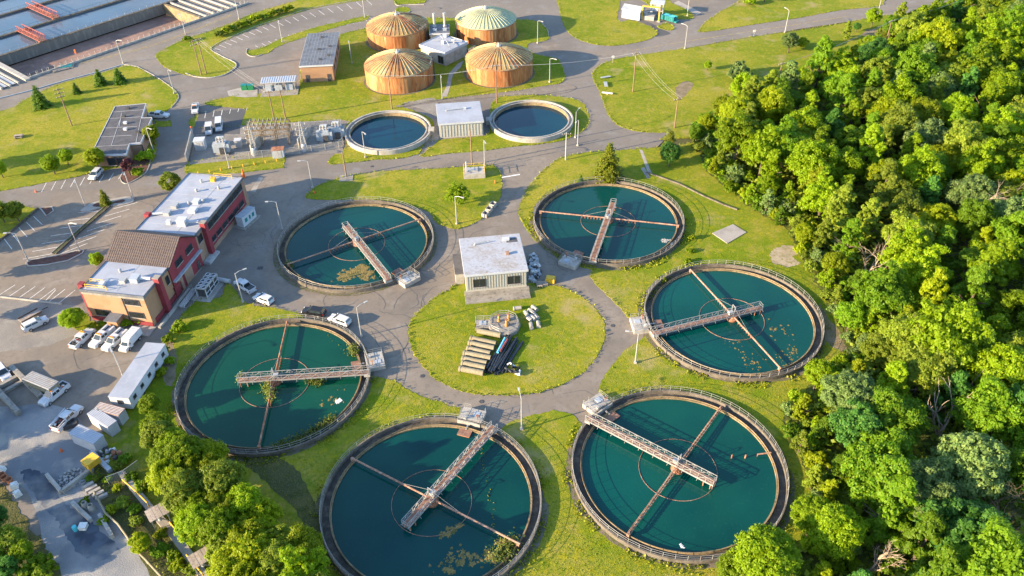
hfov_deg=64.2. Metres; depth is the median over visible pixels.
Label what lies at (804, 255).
shrub
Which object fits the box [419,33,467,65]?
digester house
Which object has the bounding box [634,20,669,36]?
loading pavement
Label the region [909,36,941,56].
broadleaf tree
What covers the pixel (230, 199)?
window
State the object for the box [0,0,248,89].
aeration basin
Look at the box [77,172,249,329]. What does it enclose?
office building
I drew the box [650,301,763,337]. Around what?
walkway bridge
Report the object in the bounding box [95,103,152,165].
lab building
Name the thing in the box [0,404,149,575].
dirt road
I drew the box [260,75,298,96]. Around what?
equipment canopy
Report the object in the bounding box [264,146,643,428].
ring road
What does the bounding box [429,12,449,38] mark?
boiler house
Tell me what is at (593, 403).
valve platform
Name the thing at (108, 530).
concrete barrier
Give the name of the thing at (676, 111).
utility pole
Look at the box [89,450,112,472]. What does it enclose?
steel beam
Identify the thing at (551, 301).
lawn
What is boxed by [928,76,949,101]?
broadleaf tree
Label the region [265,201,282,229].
street lamp
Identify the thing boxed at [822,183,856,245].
broadleaf tree
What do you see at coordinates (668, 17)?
roll off dumpster
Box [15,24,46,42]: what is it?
travelling bridge
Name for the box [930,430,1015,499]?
broadleaf tree
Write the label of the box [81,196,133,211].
traffic island
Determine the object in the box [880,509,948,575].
broadleaf tree
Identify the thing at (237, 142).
switch cabinet
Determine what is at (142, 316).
window
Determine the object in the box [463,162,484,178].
concrete chamber
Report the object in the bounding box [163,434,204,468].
broadleaf tree
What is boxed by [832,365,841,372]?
shrub
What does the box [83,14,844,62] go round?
line
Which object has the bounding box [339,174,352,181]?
square slab
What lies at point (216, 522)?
broadleaf tree
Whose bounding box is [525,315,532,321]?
concrete pipe
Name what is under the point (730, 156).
shrub
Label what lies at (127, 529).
weedy ground
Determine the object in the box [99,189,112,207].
conifer tree
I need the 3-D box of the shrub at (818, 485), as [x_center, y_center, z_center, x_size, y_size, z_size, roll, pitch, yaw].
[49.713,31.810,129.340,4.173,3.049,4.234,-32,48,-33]
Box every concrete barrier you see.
[45,473,62,493]
[61,469,90,493]
[70,500,92,522]
[97,513,114,538]
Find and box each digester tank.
[364,48,434,93]
[366,11,428,50]
[455,5,516,44]
[465,42,532,86]
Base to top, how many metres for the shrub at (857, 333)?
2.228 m
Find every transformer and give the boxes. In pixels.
[212,136,230,155]
[316,124,332,143]
[328,121,344,140]
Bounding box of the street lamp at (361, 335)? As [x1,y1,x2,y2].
[356,301,367,337]
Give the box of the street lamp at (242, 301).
[235,268,246,302]
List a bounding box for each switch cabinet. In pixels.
[192,137,206,150]
[233,138,241,147]
[271,146,284,158]
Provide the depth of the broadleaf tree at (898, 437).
125.94 m
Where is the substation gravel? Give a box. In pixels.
[189,120,344,163]
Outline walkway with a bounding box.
[118,470,206,575]
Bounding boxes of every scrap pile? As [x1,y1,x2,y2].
[95,446,121,463]
[526,252,541,282]
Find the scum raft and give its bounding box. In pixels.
[331,264,374,285]
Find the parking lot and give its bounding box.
[0,174,186,303]
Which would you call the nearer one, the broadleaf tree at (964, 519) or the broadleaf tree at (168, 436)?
the broadleaf tree at (964, 519)
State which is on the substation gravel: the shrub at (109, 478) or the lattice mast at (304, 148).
the lattice mast at (304, 148)
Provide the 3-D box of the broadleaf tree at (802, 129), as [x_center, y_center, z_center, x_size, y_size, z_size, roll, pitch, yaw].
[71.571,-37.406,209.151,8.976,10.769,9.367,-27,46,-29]
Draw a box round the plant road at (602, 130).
[0,0,947,555]
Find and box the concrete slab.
[138,325,155,336]
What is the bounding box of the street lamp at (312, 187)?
[297,160,313,188]
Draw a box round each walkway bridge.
[236,365,370,386]
[342,221,391,283]
[401,421,498,530]
[584,411,716,488]
[588,198,617,262]
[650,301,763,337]
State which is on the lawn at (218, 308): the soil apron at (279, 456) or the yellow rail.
the soil apron at (279, 456)
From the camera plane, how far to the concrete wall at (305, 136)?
222.26 m
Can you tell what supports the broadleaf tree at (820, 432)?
on the forest floor
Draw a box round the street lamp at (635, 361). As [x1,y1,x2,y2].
[625,330,638,363]
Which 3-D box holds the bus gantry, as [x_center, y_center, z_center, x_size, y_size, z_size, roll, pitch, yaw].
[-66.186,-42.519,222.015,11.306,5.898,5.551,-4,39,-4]
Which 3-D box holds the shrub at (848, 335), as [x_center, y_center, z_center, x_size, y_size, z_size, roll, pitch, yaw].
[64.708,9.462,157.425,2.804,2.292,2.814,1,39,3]
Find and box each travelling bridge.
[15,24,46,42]
[25,0,59,19]
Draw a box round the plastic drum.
[71,525,77,531]
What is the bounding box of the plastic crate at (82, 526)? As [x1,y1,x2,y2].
[77,522,88,530]
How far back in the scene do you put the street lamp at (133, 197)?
199.72 m
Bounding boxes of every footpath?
[639,149,650,172]
[641,167,649,178]
[675,1,701,14]
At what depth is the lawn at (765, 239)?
154.08 m
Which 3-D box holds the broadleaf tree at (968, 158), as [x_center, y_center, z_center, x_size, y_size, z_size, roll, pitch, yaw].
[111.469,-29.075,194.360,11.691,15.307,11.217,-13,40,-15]
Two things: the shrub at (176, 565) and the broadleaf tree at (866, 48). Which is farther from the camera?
the broadleaf tree at (866, 48)
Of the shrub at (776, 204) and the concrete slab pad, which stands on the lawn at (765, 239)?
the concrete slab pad
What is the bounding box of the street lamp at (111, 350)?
[110,346,123,375]
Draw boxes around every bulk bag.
[0,466,6,471]
[10,481,18,490]
[12,489,22,498]
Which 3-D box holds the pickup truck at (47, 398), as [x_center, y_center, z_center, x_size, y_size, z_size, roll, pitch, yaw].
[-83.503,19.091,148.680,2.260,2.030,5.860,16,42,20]
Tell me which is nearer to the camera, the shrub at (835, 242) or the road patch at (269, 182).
the shrub at (835, 242)
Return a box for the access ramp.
[177,284,197,307]
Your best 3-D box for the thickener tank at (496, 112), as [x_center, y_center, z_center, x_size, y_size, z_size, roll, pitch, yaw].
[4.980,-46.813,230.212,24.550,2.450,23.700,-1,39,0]
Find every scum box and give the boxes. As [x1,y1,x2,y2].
[351,360,363,369]
[391,268,403,274]
[457,425,471,437]
[573,250,583,256]
[605,411,619,421]
[650,319,662,327]
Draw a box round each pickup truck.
[38,380,70,406]
[49,404,83,432]
[68,328,96,349]
[88,324,115,348]
[101,327,127,351]
[148,110,169,118]
[190,102,199,113]
[233,278,256,293]
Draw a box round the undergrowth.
[696,35,1023,575]
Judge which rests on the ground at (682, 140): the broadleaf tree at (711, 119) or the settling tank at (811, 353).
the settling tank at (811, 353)
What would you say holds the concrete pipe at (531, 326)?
on the lawn at (551, 301)
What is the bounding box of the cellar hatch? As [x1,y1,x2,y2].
[203,250,219,264]
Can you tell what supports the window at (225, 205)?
in the office building at (148, 268)
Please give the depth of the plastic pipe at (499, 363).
154.58 m
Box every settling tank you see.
[174,314,369,457]
[277,196,433,292]
[319,413,541,575]
[533,176,683,266]
[571,386,788,564]
[643,260,823,381]
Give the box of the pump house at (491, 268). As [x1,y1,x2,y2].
[452,233,530,303]
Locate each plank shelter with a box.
[144,503,171,530]
[187,547,210,575]
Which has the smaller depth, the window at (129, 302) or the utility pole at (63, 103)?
the window at (129, 302)
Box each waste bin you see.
[240,83,247,89]
[247,83,253,89]
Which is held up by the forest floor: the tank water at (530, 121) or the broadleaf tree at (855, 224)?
the broadleaf tree at (855, 224)
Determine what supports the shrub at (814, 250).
on the forest floor
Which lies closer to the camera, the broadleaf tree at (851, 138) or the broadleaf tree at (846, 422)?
the broadleaf tree at (846, 422)
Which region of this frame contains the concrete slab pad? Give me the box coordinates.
[712,224,745,243]
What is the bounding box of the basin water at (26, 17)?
[0,0,169,54]
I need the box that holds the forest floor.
[692,36,1023,575]
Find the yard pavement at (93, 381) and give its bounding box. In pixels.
[0,330,163,411]
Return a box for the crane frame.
[641,5,660,21]
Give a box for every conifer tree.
[31,85,53,110]
[71,82,82,95]
[93,69,108,87]
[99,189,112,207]
[111,67,127,85]
[592,142,624,185]
[658,130,675,152]
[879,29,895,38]
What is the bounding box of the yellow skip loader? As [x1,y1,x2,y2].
[81,452,101,473]
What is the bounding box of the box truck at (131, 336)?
[118,326,142,352]
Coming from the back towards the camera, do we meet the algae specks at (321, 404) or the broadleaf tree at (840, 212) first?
the broadleaf tree at (840, 212)
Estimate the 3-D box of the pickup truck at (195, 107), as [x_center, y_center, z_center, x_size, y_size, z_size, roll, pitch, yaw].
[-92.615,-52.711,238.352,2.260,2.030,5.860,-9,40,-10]
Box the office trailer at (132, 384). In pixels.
[108,342,168,408]
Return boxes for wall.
[0,375,18,388]
[0,388,21,415]
[2,380,22,393]
[8,364,42,399]
[158,288,190,328]
[184,126,193,161]
[249,136,263,154]
[297,126,309,148]
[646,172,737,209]
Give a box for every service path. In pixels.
[396,84,575,106]
[443,61,463,96]
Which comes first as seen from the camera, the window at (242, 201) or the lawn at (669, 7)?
the window at (242, 201)
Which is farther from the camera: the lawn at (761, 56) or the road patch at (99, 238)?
the lawn at (761, 56)
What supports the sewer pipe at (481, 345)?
on the lawn at (551, 301)
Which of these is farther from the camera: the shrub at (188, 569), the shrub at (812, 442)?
the shrub at (812, 442)
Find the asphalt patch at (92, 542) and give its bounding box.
[20,468,120,562]
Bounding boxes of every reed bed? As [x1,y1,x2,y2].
[257,381,276,399]
[269,413,337,455]
[303,378,326,386]
[346,342,360,358]
[485,527,524,569]
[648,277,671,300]
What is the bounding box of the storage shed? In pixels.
[621,3,645,20]
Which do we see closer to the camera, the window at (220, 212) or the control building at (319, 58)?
the window at (220, 212)
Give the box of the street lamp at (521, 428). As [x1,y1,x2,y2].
[518,387,522,430]
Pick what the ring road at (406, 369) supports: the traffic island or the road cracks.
the road cracks
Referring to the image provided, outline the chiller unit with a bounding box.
[191,272,223,302]
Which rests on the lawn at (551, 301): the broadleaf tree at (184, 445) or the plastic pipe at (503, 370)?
the plastic pipe at (503, 370)
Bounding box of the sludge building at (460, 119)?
[436,101,483,137]
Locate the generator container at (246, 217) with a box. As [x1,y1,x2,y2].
[233,206,261,229]
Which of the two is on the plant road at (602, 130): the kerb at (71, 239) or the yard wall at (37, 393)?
the kerb at (71, 239)
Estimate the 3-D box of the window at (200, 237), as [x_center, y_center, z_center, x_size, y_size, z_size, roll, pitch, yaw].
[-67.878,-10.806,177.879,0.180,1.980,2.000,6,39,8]
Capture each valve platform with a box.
[364,348,385,371]
[395,267,420,288]
[457,403,486,427]
[558,250,582,269]
[582,389,612,416]
[629,312,650,334]
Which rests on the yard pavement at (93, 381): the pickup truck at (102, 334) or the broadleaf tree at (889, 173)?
the pickup truck at (102, 334)
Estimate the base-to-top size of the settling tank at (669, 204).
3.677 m
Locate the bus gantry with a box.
[244,117,292,146]
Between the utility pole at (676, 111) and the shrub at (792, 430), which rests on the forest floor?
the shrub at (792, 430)
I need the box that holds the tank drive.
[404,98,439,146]
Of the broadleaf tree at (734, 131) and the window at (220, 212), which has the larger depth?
the broadleaf tree at (734, 131)
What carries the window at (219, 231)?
in the office building at (148, 268)
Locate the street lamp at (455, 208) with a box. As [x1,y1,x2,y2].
[455,196,463,223]
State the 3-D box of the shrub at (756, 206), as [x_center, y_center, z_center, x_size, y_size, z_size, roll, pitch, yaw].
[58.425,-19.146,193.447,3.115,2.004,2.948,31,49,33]
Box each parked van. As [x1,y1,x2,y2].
[204,121,213,134]
[214,116,222,131]
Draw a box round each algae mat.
[429,534,520,574]
[439,523,463,538]
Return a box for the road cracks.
[29,150,610,396]
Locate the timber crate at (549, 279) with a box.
[545,275,555,283]
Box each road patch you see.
[77,232,113,247]
[250,178,276,197]
[251,177,262,191]
[296,176,339,183]
[370,328,397,343]
[425,252,445,267]
[495,403,528,415]
[498,159,526,168]
[539,42,564,53]
[557,268,587,285]
[597,49,634,56]
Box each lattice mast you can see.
[243,125,257,156]
[294,121,307,152]
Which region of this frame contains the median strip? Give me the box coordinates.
[52,207,106,253]
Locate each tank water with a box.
[186,326,359,446]
[286,206,425,285]
[332,427,529,575]
[351,116,425,148]
[494,105,567,136]
[541,186,675,260]
[582,399,775,551]
[653,271,813,372]
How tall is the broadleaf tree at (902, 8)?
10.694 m
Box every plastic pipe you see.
[485,338,503,369]
[488,334,506,371]
[490,334,509,372]
[493,335,512,371]
[496,337,505,352]
[496,341,513,368]
[498,337,517,369]
[499,338,508,351]
[499,340,518,372]
[501,343,519,373]
[505,341,523,370]
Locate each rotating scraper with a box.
[257,321,288,449]
[287,218,420,266]
[351,457,520,547]
[539,210,678,228]
[626,405,722,537]
[689,269,781,371]
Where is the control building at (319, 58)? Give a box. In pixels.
[299,32,339,81]
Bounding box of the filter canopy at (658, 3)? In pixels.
[650,0,664,13]
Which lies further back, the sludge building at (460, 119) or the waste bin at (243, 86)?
the waste bin at (243, 86)
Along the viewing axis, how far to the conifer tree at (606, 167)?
202.32 m
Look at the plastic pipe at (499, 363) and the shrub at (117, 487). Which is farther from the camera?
the plastic pipe at (499, 363)
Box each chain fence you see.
[235,119,342,159]
[258,119,341,128]
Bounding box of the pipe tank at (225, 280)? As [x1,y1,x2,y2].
[216,277,230,283]
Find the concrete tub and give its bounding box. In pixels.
[642,10,655,20]
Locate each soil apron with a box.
[171,318,373,460]
[273,207,437,295]
[316,415,548,575]
[364,73,435,94]
[366,35,430,51]
[454,29,517,45]
[464,69,534,87]
[529,195,685,269]
[565,388,794,569]
[638,264,824,383]
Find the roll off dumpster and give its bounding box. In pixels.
[661,13,678,22]
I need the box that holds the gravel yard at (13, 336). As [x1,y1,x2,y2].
[0,298,85,351]
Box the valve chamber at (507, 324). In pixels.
[475,310,520,337]
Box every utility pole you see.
[53,88,71,125]
[190,40,201,74]
[194,38,206,73]
[264,91,274,119]
[278,89,285,118]
[342,152,346,176]
[384,75,392,108]
[470,130,472,164]
[492,64,499,102]
[562,132,570,159]
[632,52,639,91]
[674,98,681,127]
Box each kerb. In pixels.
[0,64,122,97]
[0,207,38,240]
[0,296,62,304]
[26,249,83,266]
[39,206,53,215]
[51,207,103,253]
[55,205,110,253]
[120,159,150,183]
[139,67,178,107]
[185,59,236,77]
[211,0,351,59]
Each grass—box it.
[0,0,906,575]
[1,70,842,575]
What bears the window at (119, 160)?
in the lab building at (121, 138)
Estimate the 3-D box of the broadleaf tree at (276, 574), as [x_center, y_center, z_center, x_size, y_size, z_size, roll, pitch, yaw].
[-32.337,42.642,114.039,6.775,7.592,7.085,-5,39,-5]
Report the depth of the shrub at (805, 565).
118.85 m
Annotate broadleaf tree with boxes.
[0,161,7,177]
[0,201,8,222]
[0,504,8,526]
[0,523,28,554]
[0,555,19,575]
[3,200,24,221]
[8,538,33,563]
[14,551,59,575]
[39,153,60,173]
[56,148,72,164]
[57,307,86,328]
[83,146,104,166]
[88,252,103,265]
[120,158,134,174]
[126,531,151,553]
[137,393,160,415]
[139,411,174,438]
[139,419,176,449]
[142,125,159,143]
[144,458,183,495]
[146,443,186,470]
[154,426,187,447]
[157,171,180,190]
[159,467,202,510]
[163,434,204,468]
[171,489,208,521]
[173,502,211,547]
[183,451,216,482]
[193,505,236,545]
[197,457,246,494]
[199,438,229,465]
[204,489,240,515]
[204,530,243,564]
[205,540,248,575]
[223,482,265,520]
[226,514,269,542]
[228,530,273,574]
[228,559,269,575]
[240,495,284,530]
[252,538,295,575]
[265,523,297,542]
[269,568,280,575]
[271,543,330,575]
[277,522,325,570]
[307,571,329,575]
[444,180,470,204]
[660,141,682,165]
[688,123,706,140]
[697,114,716,129]
[704,61,711,69]
[707,156,718,173]
[712,93,728,112]
[713,108,761,160]
[716,549,745,575]
[717,146,727,168]
[718,95,757,122]
[725,91,760,118]
[728,523,803,575]
[729,71,757,97]
[740,123,787,175]
[740,183,757,204]
[741,75,760,98]
[741,118,775,160]
[742,101,759,127]
[756,84,794,121]
[756,174,779,193]
[757,149,785,190]
[759,69,779,93]
[759,189,774,215]
[767,114,813,168]
[774,206,786,225]
[775,76,804,118]
[776,181,795,204]
[779,60,800,90]
[780,32,798,52]
[784,137,840,185]
[785,106,824,131]
[788,215,802,237]
[789,429,809,456]
[790,492,833,535]
[792,393,809,419]
[794,165,827,202]
[794,222,816,243]
[795,122,812,137]
[796,71,820,109]
[796,89,820,111]
[796,170,839,220]
[797,66,809,83]
[798,35,836,94]
[801,463,824,489]
[804,358,834,389]
[806,125,837,155]
[806,500,869,560]
[809,415,832,450]
[809,560,832,575]
[810,218,834,252]
[811,249,822,265]
[812,123,830,139]
[816,45,860,77]
[817,478,839,502]
[818,371,838,403]
[819,70,855,106]
[819,268,835,288]
[819,369,879,415]
[821,72,860,119]
[821,251,849,275]
[822,107,844,139]
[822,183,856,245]
[823,454,848,488]
[827,144,863,183]
[827,397,886,457]
[829,284,843,306]
[832,217,865,260]
[833,125,868,151]
[834,301,867,331]
[838,97,863,133]
[838,439,920,518]
[841,174,861,215]
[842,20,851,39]
[843,269,863,297]
[844,44,859,64]
[845,123,886,181]
[846,427,916,485]
[848,358,866,374]
[848,568,872,575]
[850,65,863,91]
[850,260,916,318]
[851,197,882,244]
[851,385,931,445]
[852,332,867,352]
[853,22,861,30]
[854,86,882,124]
[857,37,894,64]
[857,55,895,86]
[857,66,882,102]
[858,157,901,201]
[858,306,883,334]
[858,331,898,368]
[860,34,887,45]
[860,111,880,145]
[862,474,920,555]
[863,46,897,65]
[864,96,898,124]
[864,158,905,187]
[865,7,882,26]
[870,179,923,223]
[871,123,895,157]
[873,360,915,397]
[874,311,927,351]
[875,27,881,35]
[877,70,922,104]
[877,99,922,152]
[877,218,940,265]
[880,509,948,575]
[881,208,938,251]
[883,14,900,37]
[887,69,902,84]
[889,45,939,87]
[889,243,953,293]
[891,10,928,35]
[891,30,908,58]
[891,132,924,160]
[892,336,958,397]
[894,1,907,16]
[894,455,966,518]
[897,29,925,47]
[897,143,946,196]
[898,305,919,313]
[899,117,949,148]
[904,543,963,575]
[906,297,996,371]
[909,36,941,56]
[909,96,948,125]
[910,267,949,310]
[910,492,1012,554]
[911,42,935,83]
[912,202,957,235]
[914,4,929,32]
[914,70,959,96]
[914,151,954,185]
[916,0,948,23]
[917,16,965,52]
[917,83,928,98]
[917,174,941,204]
[920,370,970,425]
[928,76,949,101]
[929,144,961,171]
[930,15,958,26]
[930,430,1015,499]
[931,223,958,268]
[935,49,963,66]
[935,293,979,334]
[938,60,972,90]
[939,2,952,17]
[940,91,978,126]
[942,116,997,153]
[943,110,965,128]
[943,173,1000,207]
[944,0,955,7]
[946,374,1023,444]
[946,515,1023,575]
[947,246,979,285]
[948,262,992,320]
[949,244,1006,319]
[950,0,965,24]
[952,66,979,100]
[954,137,1005,180]
[955,15,981,50]
[955,30,974,50]
[955,198,1001,244]
[956,40,1006,100]
[958,226,994,256]
[959,0,974,22]
[959,6,977,30]
[959,38,991,56]
[960,161,987,204]
[962,0,994,21]
[962,336,996,392]
[966,11,1019,60]
[966,342,1023,392]
[968,236,1023,286]
[974,81,998,121]
[977,102,1000,132]
[977,313,1011,340]
[978,105,1023,145]
[980,69,1022,103]
[980,134,1023,170]
[982,0,1012,26]
[985,0,1001,10]
[986,441,1023,508]
[988,289,1023,336]
[989,210,1023,258]
[991,167,1023,185]
[991,193,1023,238]
[992,120,1010,142]
[993,179,1023,198]
[996,42,1013,67]
[996,330,1023,353]
[998,102,1023,119]
[999,3,1023,36]
[1003,562,1023,575]
[1005,62,1019,77]
[1006,20,1023,60]
[1007,0,1023,9]
[1007,382,1023,402]
[1009,145,1023,164]
[1010,424,1023,450]
[1011,156,1023,170]
[1012,94,1023,105]
[1015,69,1023,87]
[1020,82,1023,96]
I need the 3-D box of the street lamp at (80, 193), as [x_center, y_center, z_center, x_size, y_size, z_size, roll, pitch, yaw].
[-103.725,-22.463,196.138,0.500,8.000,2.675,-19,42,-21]
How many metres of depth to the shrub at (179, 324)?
162.09 m
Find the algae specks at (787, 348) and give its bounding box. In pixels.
[765,318,797,367]
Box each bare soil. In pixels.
[162,342,176,385]
[242,455,327,557]
[675,81,692,98]
[769,245,800,266]
[818,303,846,351]
[862,29,876,36]
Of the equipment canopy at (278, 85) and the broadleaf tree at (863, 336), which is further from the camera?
the equipment canopy at (278, 85)
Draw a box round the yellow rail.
[122,479,148,506]
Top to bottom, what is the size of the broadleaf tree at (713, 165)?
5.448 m
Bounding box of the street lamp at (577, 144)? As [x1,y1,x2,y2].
[575,120,578,145]
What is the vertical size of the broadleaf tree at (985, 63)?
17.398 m
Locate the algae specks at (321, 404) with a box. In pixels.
[320,389,344,406]
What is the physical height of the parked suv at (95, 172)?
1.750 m
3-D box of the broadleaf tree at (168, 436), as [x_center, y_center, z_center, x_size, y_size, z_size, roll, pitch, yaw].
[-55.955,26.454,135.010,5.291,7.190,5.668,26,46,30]
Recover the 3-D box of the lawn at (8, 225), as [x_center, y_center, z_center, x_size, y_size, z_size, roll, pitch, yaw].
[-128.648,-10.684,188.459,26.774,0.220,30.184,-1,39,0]
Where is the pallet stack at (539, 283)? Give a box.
[536,281,542,287]
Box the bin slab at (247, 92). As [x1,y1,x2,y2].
[227,88,257,96]
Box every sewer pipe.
[458,365,483,375]
[460,360,485,369]
[461,355,487,364]
[462,350,491,360]
[466,345,490,354]
[467,340,494,350]
[469,335,496,346]
[477,328,500,337]
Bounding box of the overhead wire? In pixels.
[500,53,630,65]
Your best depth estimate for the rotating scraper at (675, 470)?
132.58 m
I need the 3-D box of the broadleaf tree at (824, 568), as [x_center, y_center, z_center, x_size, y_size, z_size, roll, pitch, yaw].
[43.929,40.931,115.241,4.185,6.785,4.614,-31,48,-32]
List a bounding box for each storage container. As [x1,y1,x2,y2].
[22,371,59,393]
[68,424,107,452]
[87,408,120,436]
[94,402,128,424]
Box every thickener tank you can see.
[345,110,434,154]
[486,100,572,142]
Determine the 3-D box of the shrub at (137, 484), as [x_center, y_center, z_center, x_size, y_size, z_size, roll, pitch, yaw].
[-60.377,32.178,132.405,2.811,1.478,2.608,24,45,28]
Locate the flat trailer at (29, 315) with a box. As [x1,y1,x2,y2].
[17,307,47,322]
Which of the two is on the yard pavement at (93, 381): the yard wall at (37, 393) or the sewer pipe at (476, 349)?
the yard wall at (37, 393)
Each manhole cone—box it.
[81,500,87,510]
[87,503,96,513]
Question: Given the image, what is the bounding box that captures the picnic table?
[14,134,23,138]
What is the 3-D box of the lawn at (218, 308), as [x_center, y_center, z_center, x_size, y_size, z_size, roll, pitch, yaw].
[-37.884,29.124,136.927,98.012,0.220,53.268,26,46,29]
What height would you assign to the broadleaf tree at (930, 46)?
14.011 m
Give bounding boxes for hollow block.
[481,210,489,217]
[485,206,492,212]
[489,201,496,207]
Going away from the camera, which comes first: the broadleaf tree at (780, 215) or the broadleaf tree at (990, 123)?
the broadleaf tree at (780, 215)
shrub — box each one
[77,496,89,505]
[84,473,92,481]
[88,322,96,328]
[91,473,102,482]
[96,514,109,525]
[97,320,106,326]
[101,473,112,482]
[103,504,116,515]
[112,460,125,470]
[112,483,122,492]
[113,495,130,509]
[117,452,132,465]
[120,319,133,326]
[124,471,137,481]
[126,502,141,515]
[129,515,143,527]
[130,167,143,175]
[133,479,147,493]
[135,148,154,160]
[137,482,148,491]
[148,541,170,558]
[152,527,167,539]
[156,366,167,376]
[161,334,173,343]
[164,356,174,364]
[166,548,180,564]
[167,557,184,572]
[169,318,185,333]
[180,326,189,331]
[180,561,198,575]
[181,35,192,40]
[213,31,223,36]
[220,27,228,32]
[224,25,232,29]
[231,24,237,29]
[241,20,247,25]
[244,18,251,24]
[250,15,256,21]
[281,6,289,12]
[683,258,692,263]
[685,248,693,253]
[687,234,695,239]
[690,140,707,151]
[697,133,713,147]
[702,161,711,169]
[704,149,717,157]
[706,129,717,139]
[710,141,718,148]
[714,168,724,174]
[717,175,727,181]
[722,180,742,192]
[723,160,740,167]
[723,174,742,183]
[725,152,736,161]
[725,162,745,175]
[726,61,753,78]
[737,187,746,197]
[743,0,755,3]
[743,173,755,182]
[744,169,753,175]
[750,193,763,202]
[752,201,764,210]
[766,200,778,209]
[768,207,778,218]
[778,198,796,214]
[780,401,793,415]
[780,422,802,438]
[782,212,791,219]
[788,214,804,226]
[788,388,803,403]
[791,198,799,208]
[792,207,807,215]
[792,242,808,253]
[793,538,802,549]
[796,37,809,49]
[798,533,829,560]
[799,248,811,258]
[799,416,810,428]
[799,561,811,575]
[800,433,818,449]
[802,213,815,222]
[803,259,819,271]
[804,450,831,469]
[805,241,811,248]
[806,217,820,228]
[807,487,830,503]
[809,247,825,257]
[810,407,821,415]
[810,415,831,430]
[813,474,841,490]
[817,271,827,278]
[818,403,831,412]
[819,288,834,300]
[823,239,846,251]
[826,304,839,315]
[827,361,842,370]
[828,557,845,573]
[829,353,848,368]
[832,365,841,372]
[833,287,850,300]
[835,487,852,506]
[838,275,851,285]
[839,330,853,342]
[839,477,852,491]
[844,348,859,357]
[844,557,861,571]
[847,263,854,272]
[849,351,870,365]
[852,329,869,340]
[854,545,862,554]
[872,371,883,380]
[886,37,896,45]
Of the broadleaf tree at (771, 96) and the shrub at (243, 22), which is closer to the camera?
the broadleaf tree at (771, 96)
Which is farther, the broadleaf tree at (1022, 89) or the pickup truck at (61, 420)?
the broadleaf tree at (1022, 89)
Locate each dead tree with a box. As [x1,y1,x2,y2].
[860,234,889,270]
[867,540,904,571]
[927,366,982,436]
[966,491,1023,530]
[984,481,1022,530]
[987,181,1023,237]
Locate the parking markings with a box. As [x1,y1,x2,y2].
[1,2,371,302]
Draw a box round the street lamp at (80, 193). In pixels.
[74,180,85,206]
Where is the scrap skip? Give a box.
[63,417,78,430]
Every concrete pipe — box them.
[513,306,521,310]
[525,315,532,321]
[529,322,533,329]
[531,305,538,311]
[536,320,540,327]
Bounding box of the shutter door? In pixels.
[174,280,183,296]
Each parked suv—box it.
[0,362,11,381]
[20,315,49,332]
[88,167,103,180]
[252,292,275,305]
[301,305,326,317]
[327,313,352,327]
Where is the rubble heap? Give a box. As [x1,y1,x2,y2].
[57,467,87,486]
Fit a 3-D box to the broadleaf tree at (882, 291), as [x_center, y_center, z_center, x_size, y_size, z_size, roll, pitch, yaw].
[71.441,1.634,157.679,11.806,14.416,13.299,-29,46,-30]
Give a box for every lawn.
[0,66,177,190]
[0,207,34,237]
[102,283,460,575]
[155,121,170,126]
[156,0,361,76]
[185,156,285,174]
[189,18,564,164]
[247,16,368,55]
[306,164,501,228]
[393,0,425,4]
[396,7,409,11]
[408,283,605,395]
[421,95,588,156]
[501,143,843,575]
[557,0,656,45]
[593,14,898,139]
[622,0,692,18]
[658,23,673,29]
[698,0,883,31]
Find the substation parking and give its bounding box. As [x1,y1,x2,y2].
[193,109,245,133]
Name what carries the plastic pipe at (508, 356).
on the lawn at (551, 301)
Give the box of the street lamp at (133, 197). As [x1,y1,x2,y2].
[123,172,134,198]
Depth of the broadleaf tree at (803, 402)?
140.81 m
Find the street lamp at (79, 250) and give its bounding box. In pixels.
[68,223,80,251]
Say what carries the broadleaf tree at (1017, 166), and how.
on the forest floor
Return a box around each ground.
[0,484,60,575]
[72,312,129,331]
[94,464,190,575]
[643,13,907,336]
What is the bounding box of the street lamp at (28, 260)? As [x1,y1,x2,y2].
[3,232,29,261]
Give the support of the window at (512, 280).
in the pump house at (491, 268)
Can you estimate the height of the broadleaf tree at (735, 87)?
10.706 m
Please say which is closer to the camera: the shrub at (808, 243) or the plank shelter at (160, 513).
the plank shelter at (160, 513)
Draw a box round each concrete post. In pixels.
[81,481,93,490]
[85,484,97,493]
[88,486,100,496]
[92,489,104,498]
[95,492,107,501]
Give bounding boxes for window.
[94,308,110,316]
[106,158,116,165]
[116,158,123,165]
[123,298,140,306]
[128,311,145,319]
[165,275,170,285]
[175,255,183,267]
[185,243,193,255]
[197,232,203,244]
[207,220,213,229]
[212,213,217,224]
[216,226,222,236]
[217,207,223,218]
[222,201,228,211]
[222,219,228,229]
[227,195,232,205]
[228,212,233,222]
[232,190,237,200]
[233,205,238,215]
[237,184,242,194]
[238,199,244,208]
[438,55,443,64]
[473,278,486,287]
[507,275,520,284]
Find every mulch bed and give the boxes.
[28,251,81,264]
[41,207,52,214]
[112,199,124,202]
[121,159,149,181]
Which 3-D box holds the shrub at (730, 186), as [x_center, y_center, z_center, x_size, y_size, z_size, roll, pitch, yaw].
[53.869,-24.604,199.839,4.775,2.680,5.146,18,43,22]
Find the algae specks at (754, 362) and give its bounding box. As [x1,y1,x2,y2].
[729,340,763,376]
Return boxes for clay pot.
[4,476,12,483]

